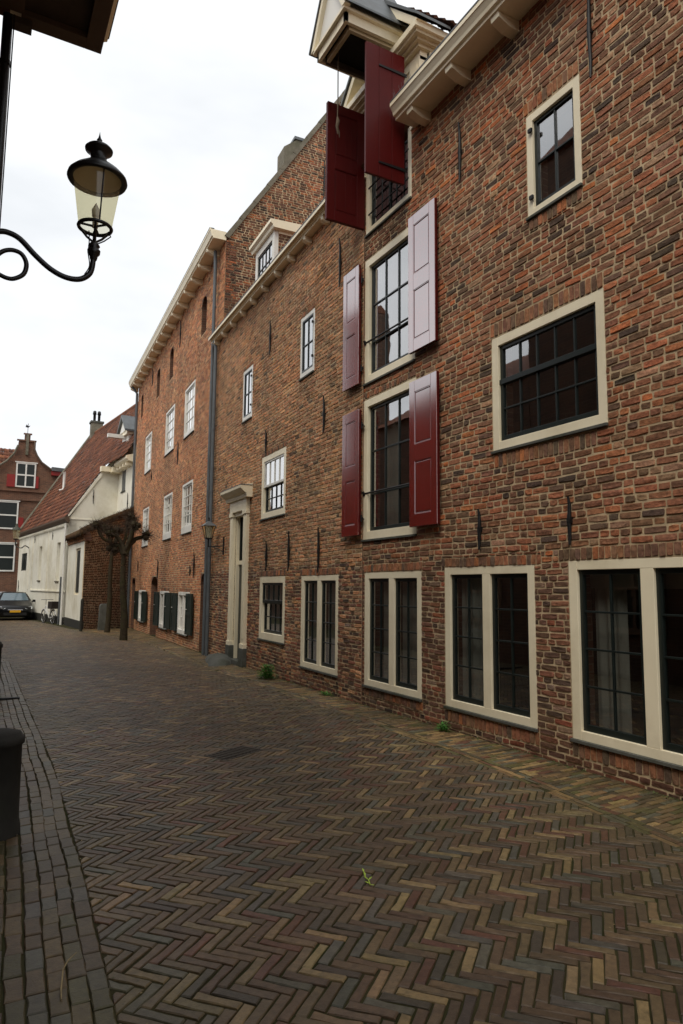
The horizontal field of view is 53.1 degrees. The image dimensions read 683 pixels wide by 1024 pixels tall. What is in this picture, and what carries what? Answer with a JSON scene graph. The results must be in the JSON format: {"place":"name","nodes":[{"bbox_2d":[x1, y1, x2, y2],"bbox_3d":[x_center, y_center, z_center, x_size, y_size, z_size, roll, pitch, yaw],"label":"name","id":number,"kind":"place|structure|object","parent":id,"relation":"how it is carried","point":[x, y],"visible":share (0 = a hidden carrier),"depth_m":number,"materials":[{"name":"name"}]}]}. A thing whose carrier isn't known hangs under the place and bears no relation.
{"place":"outdoors","nodes":[
{"label":"outdoors","id":0,"kind":"place"},
{"bbox_2d":[0,0,476,498],"label":"sky","id":1,"kind":"structure","parent":0,"point":[196,103],"materials":[{"name":"white"}]},
{"bbox_2d":[0,617,682,1023],"bbox_3d":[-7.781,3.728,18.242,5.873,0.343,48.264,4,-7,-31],"label":"street","id":2,"kind":"structure","parent":0,"point":[110,716],"depth_m":4.00,"materials":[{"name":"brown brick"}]},
{"bbox_2d":[0,592,35,619],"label":"parked car","id":3,"kind":"object","parent":2,"relation":"on","point":[15,604],"visible":1,"depth_m":36.29,"materials":[{"name":"paint"}]},
{"bbox_2d":[0,424,68,591],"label":"gabled house","id":4,"kind":"structure","parent":2,"relation":"on","point":[28,477],"depth_m":44.81,"materials":[{"name":"brown brick"}]},
{"bbox_2d":[0,542,16,571],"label":"window","id":5,"kind":"structure","parent":4,"relation":"in","point":[7,549],"depth_m":44.16,"materials":[{"name":"white paint"}]},
{"bbox_2d":[0,500,19,528],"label":"window","id":6,"kind":"structure","parent":4,"relation":"in","point":[8,508],"depth_m":44.42,"materials":[{"name":"white paint"}]},
{"bbox_2d":[15,461,37,487],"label":"window","id":7,"kind":"structure","parent":4,"relation":"in","point":[25,471],"depth_m":45.11,"materials":[{"name":"white paint"}]},
{"bbox_2d":[41,599,57,623],"bbox_3d":[-14.085,4.781,32.772,0.580,1.149,1.789,5,-8,-38],"label":"bicycle","id":8,"kind":"object","parent":2,"relation":"on","point":[52,605],"visible":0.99,"depth_m":32.47,"materials":[{"name":"metal"}]},
{"bbox_2d":[0,658,116,1023],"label":"sidewalk","id":9,"kind":"structure","parent":2,"relation":"on","point":[51,830],"depth_m":3.39,"materials":[{"name":"grey brick"}]},
{"bbox_2d":[0,641,2,670],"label":"bollard","id":10,"kind":"object","parent":9,"relation":"on","point":[1,645],"visible":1,"depth_m":10.59,"materials":[{"name":"black metal"}]},
{"bbox_2d":[0,697,19,700],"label":"drain channel","id":11,"kind":"object","parent":9,"relation":"on","point":[8,698],"visible":1,"depth_m":9.91,"materials":[{"name":"stone"}]},
{"bbox_2d":[0,728,24,840],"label":"bollard","id":12,"kind":"object","parent":9,"relation":"on","point":[12,740],"visible":1,"depth_m":4.41,"materials":[{"name":"black metal"}]},
{"bbox_2d":[60,952,76,999],"bbox_3d":[-1.131,1.895,2.795,0.038,0.038,0.286,2,-6,-10],"label":"twig","id":13,"kind":"object","parent":9,"relation":"on","point":[62,977],"visible":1,"depth_m":2.77,"materials":[{"name":"brown wood"}]},
{"bbox_2d":[57,577,61,623],"bbox_3d":[-13.298,4.187,32.220,0.100,2.252,0.132,-3,-7,28],"label":"pole","id":14,"kind":"object","parent":2,"relation":"on","point":[58,615],"visible":0.81,"depth_m":32.17,"materials":[{"name":"metal"}]},
{"bbox_2d":[100,508,156,640],"bbox_3d":[-7.011,2.000,22.308,1.837,4.380,1.167,4,-7,-28],"label":"pollard tree","id":15,"kind":"object","parent":2,"relation":"on","point":[121,547],"visible":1,"depth_m":22.09,"materials":[{"name":"brown plant"}]},
{"bbox_2d":[205,745,264,760],"bbox_3d":[-1.041,2.358,6.663,0.300,0.036,0.540,-4,-8,34],"label":"drain cover","id":16,"kind":"object","parent":2,"relation":"on","point":[234,752],"visible":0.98,"depth_m":6.63,"materials":[{"name":"metal"}]},
{"bbox_2d":[362,868,372,884],"bbox_3d":[0.140,2.005,3.745,0.048,0.033,0.180,1,-6,-8],"label":"leaf sprig","id":17,"kind":"object","parent":2,"relation":"on","point":[366,877],"visible":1,"depth_m":3.73,"materials":[{"name":"green plant"}]},
{"bbox_2d":[72,629,682,850],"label":"gutter","id":18,"kind":"object","parent":2,"relation":"on","point":[636,825],"visible":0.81,"depth_m":6.13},
{"bbox_2d":[79,598,83,630],"bbox_3d":[-10.189,4.038,26.770,0.120,1.300,0.120,4,-7,-28],"label":"post","id":19,"kind":"object","parent":18,"relation":"on","point":[81,614],"visible":0.96,"depth_m":26.73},
{"bbox_2d":[76,628,682,838],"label":"pavement","id":20,"kind":"structure","parent":0,"point":[588,785],"depth_m":6.44,"materials":[{"name":"brown brick"}]},
{"bbox_2d":[97,604,106,630],"bbox_3d":[-9.572,4.270,27.477,0.419,1.152,0.240,4,-7,-28],"label":"standing stone","id":21,"kind":"object","parent":20,"relation":"on","point":[102,617],"visible":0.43,"depth_m":27.35,"materials":[{"name":"grey stone"}]},
{"bbox_2d":[88,517,130,632],"bbox_3d":[-8.926,2.383,26.437,1.963,4.576,0.749,6,-8,-41],"label":"pollard tree","id":22,"kind":"object","parent":20,"relation":"on","point":[96,524],"visible":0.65,"depth_m":26.28,"materials":[{"name":"brown plant"}]},
{"bbox_2d":[205,653,231,666],"bbox_3d":[-2.728,3.299,15.343,0.620,0.227,1.750,2,-7,-14],"label":"kerb stone","id":23,"kind":"object","parent":20,"relation":"on","point":[218,659],"visible":0.88,"depth_m":14.86,"materials":[{"name":"grey stone"}]},
{"bbox_2d":[257,664,278,678],"bbox_3d":[-1.363,2.910,12.537,0.441,0.295,0.530,4,-7,-28],"label":"weed","id":24,"kind":"object","parent":20,"relation":"on","point":[267,673],"visible":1,"depth_m":12.49,"materials":[{"name":"green plant"}]},
{"bbox_2d":[18,665,678,1023],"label":"moss","id":25,"kind":"object","parent":20,"relation":"on","point":[398,734],"visible":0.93,"depth_m":6.43,"materials":[{"name":"green plant"}]},
{"bbox_2d":[434,721,450,731],"bbox_3d":[1.172,2.465,7.859,0.221,0.120,0.247,-1,-7,16],"label":"weed","id":26,"kind":"object","parent":20,"relation":"on","point":[443,726],"visible":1,"depth_m":7.86,"materials":[{"name":"green plant"}]},
{"bbox_3d":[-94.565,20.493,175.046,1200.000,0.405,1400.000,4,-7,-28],"label":"ground","id":27,"kind":"structure","parent":0,"visible":0},
{"bbox_2d":[0,0,118,225],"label":"brick house","id":28,"kind":"structure","parent":27,"relation":"on","point":[87,24],"depth_m":6.65,"materials":[{"name":"brown paint"}]},
{"bbox_2d":[0,134,127,281],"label":"street lantern","id":29,"kind":"object","parent":28,"relation":"attached to","point":[96,173],"visible":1,"depth_m":5.91,"materials":[{"name":"black painted metal"},{"name":"glass"}]},
{"bbox_2d":[16,404,137,624],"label":"white house","id":30,"kind":"structure","parent":27,"relation":"on","point":[44,531],"depth_m":35.97,"materials":[{"name":"paint"}]},
{"bbox_2d":[12,524,28,547],"bbox_3d":[-18.173,1.401,38.702,0.470,1.332,2.823,2,-7,-14],"label":"street lantern","id":31,"kind":"object","parent":30,"relation":"attached to","point":[16,527],"visible":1,"depth_m":37.52,"materials":[{"name":"metal"}]},
{"bbox_2d":[21,553,24,570],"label":"window","id":32,"kind":"structure","parent":30,"relation":"in","point":[23,555],"depth_m":41.56,"materials":[{"name":"black glass"}]},
{"bbox_2d":[24,553,26,569],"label":"window","id":33,"kind":"structure","parent":30,"relation":"in","point":[25,563],"depth_m":40.88,"materials":[{"name":"black glass"}]},
{"bbox_2d":[64,507,133,629],"bbox_3d":[-10.620,2.464,30.299,2.700,5.805,4.812,4,-7,-28],"label":"lean to","id":34,"kind":"object","parent":27,"relation":"on","point":[87,571],"visible":0.62,"depth_m":29.03,"materials":[{"name":"plaster"},{"name":"brick"},{"name":"clay roof tile"}]},
{"bbox_2d":[75,548,80,594],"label":"window","id":35,"kind":"structure","parent":34,"relation":"in","point":[79,550],"depth_m":29.52,"materials":[{"name":"black glass"}]},
{"bbox_2d":[107,415,137,626],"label":"white house","id":36,"kind":"structure","parent":27,"relation":"on","point":[122,469],"depth_m":32.71,"materials":[{"name":"paint"}]},
{"bbox_2d":[120,470,125,493],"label":"window","id":37,"kind":"structure","parent":36,"relation":"in","point":[124,472],"depth_m":32.74,"materials":[{"name":"metal"}]},
{"bbox_2d":[127,90,344,654],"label":"brick house","id":38,"kind":"structure","parent":27,"relation":"on","point":[171,380],"depth_m":20.59,"materials":[{"name":"brown brick"}]},
{"bbox_2d":[137,590,145,622],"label":"window","id":39,"kind":"structure","parent":38,"relation":"in","point":[140,591],"depth_m":27.46,"materials":[{"name":"white paint"}]},
{"bbox_2d":[141,507,148,547],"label":"window","id":40,"kind":"structure","parent":38,"relation":"in","point":[146,511],"depth_m":27.42,"materials":[{"name":"white paint"}]},
{"bbox_2d":[144,431,151,475],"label":"window","id":41,"kind":"structure","parent":38,"relation":"in","point":[148,448],"depth_m":27.81,"materials":[{"name":"white paint"}]},
{"bbox_2d":[158,591,168,629],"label":"window","id":42,"kind":"structure","parent":38,"relation":"in","point":[161,607],"depth_m":23.20,"materials":[{"name":"white paint"}]},
{"bbox_2d":[162,492,172,540],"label":"window","id":43,"kind":"structure","parent":38,"relation":"in","point":[167,515],"depth_m":23.24,"materials":[{"name":"white paint"}]},
{"bbox_2d":[164,404,174,456],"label":"window","id":44,"kind":"structure","parent":38,"relation":"in","point":[170,415],"depth_m":23.74,"materials":[{"name":"white paint"}]},
{"bbox_2d":[176,592,189,636],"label":"window","id":45,"kind":"structure","parent":38,"relation":"in","point":[181,595],"depth_m":20.35,"materials":[{"name":"white paint"}]},
{"bbox_2d":[180,479,192,534],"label":"window","id":46,"kind":"structure","parent":38,"relation":"in","point":[187,492],"depth_m":20.50,"materials":[{"name":"white paint"}]},
{"bbox_2d":[183,379,195,439],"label":"window","id":47,"kind":"structure","parent":38,"relation":"in","point":[189,419],"depth_m":20.93,"materials":[{"name":"white paint"}]},
{"bbox_2d":[205,0,682,799],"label":"warehouse","id":48,"kind":"structure","parent":27,"relation":"on","point":[445,336],"depth_m":8.14,"materials":[{"name":"brick"}]},
{"bbox_2d":[202,517,224,554],"bbox_3d":[-3.126,0.578,16.500,0.424,0.920,0.651,4,-7,-28],"label":"wall lantern","id":49,"kind":"object","parent":48,"relation":"attached to","point":[209,524],"depth_m":16.55,"materials":[{"name":"metal"}]},
{"bbox_2d":[237,565,241,657],"bbox_3d":[-2.144,2.199,15.068,0.072,2.080,0.720,4,-7,-26],"label":"door","id":50,"kind":"structure","parent":48,"relation":"in","point":[240,567],"depth_m":15.28,"materials":[{"name":"wood"}]},
{"bbox_2d":[241,365,252,423],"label":"window","id":51,"kind":"structure","parent":48,"relation":"in","point":[248,374],"depth_m":15.37,"materials":[{"name":"white paint"}]},
{"bbox_2d":[257,576,284,644],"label":"window","id":52,"kind":"structure","parent":48,"relation":"in","point":[272,589],"depth_m":13.30,"materials":[{"name":"beige wood"}]},
{"bbox_2d":[259,447,285,520],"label":"window","id":53,"kind":"structure","parent":48,"relation":"in","point":[273,496],"depth_m":13.59,"materials":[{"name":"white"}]},
{"bbox_2d":[298,308,314,381],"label":"window","id":54,"kind":"structure","parent":48,"relation":"in","point":[307,356],"depth_m":12.35,"materials":[{"name":"white paint"}]},
{"bbox_2d":[298,575,338,677],"bbox_3d":[-0.340,1.833,11.232,0.152,1.570,1.503,4,-7,-26],"label":"window","id":55,"kind":"structure","parent":48,"relation":"in","point":[319,594],"depth_m":11.18,"materials":[{"name":"beige wood"}]},
{"bbox_2d":[335,52,339,136],"bbox_3d":[-0.050,-6.045,9.880,0.054,1.320,0.063,-5,-8,39],"label":"rope","id":56,"kind":"object","parent":48,"relation":"hanging from","point":[337,124],"visible":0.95,"depth_m":9.87,"materials":[{"name":"grey"}]},
{"bbox_2d":[364,73,411,238],"bbox_3d":[0.720,-5.203,10.070,0.152,1.918,1.260,4,-7,-28],"label":"window","id":57,"kind":"structure","parent":48,"relation":"in","point":[382,196],"depth_m":10.11,"materials":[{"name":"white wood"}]},
{"bbox_2d":[361,378,416,541],"bbox_3d":[0.774,-0.663,9.580,0.371,2.108,1.395,4,-7,-28],"label":"window","id":58,"kind":"structure","parent":48,"relation":"in","point":[393,528],"depth_m":9.92,"materials":[{"name":"beige wood"}]},
{"bbox_2d":[363,228,414,386],"bbox_3d":[0.705,-2.910,9.784,0.168,1.958,1.360,4,-7,-28],"label":"window","id":59,"kind":"structure","parent":48,"relation":"in","point":[372,266],"depth_m":10.04,"materials":[{"name":"beige wood"}]},
{"bbox_2d":[362,571,421,701],"bbox_3d":[0.726,1.622,9.221,0.194,1.615,1.445,4,-7,-28],"label":"window","id":60,"kind":"structure","parent":48,"relation":"in","point":[410,688],"depth_m":9.15,"materials":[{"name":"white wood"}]},
{"bbox_2d":[443,565,538,731],"bbox_3d":[1.650,1.426,7.514,0.198,1.646,1.515,4,-7,-28],"label":"window","id":61,"kind":"structure","parent":48,"relation":"in","point":[480,698],"depth_m":7.54,"materials":[{"name":"beige wood"}]},
{"bbox_2d":[491,288,607,454],"bbox_3d":[2.099,-1.360,6.982,0.152,1.313,1.580,4,-7,-28],"label":"window","id":62,"kind":"structure","parent":48,"relation":"in","point":[502,442],"depth_m":6.90,"materials":[{"name":"beige wood"}]},
{"bbox_2d":[526,74,582,221],"bbox_3d":[2.216,-3.727,7.065,0.155,1.188,0.759,4,-7,-28],"label":"window","id":63,"kind":"structure","parent":48,"relation":"in","point":[536,205],"depth_m":7.09,"materials":[{"name":"beige wood"}]},
{"bbox_2d":[568,557,682,770],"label":"window","id":64,"kind":"structure","parent":48,"relation":"in","point":[611,579],"depth_m":6.09,"materials":[{"name":"beige wood"}]}
]}

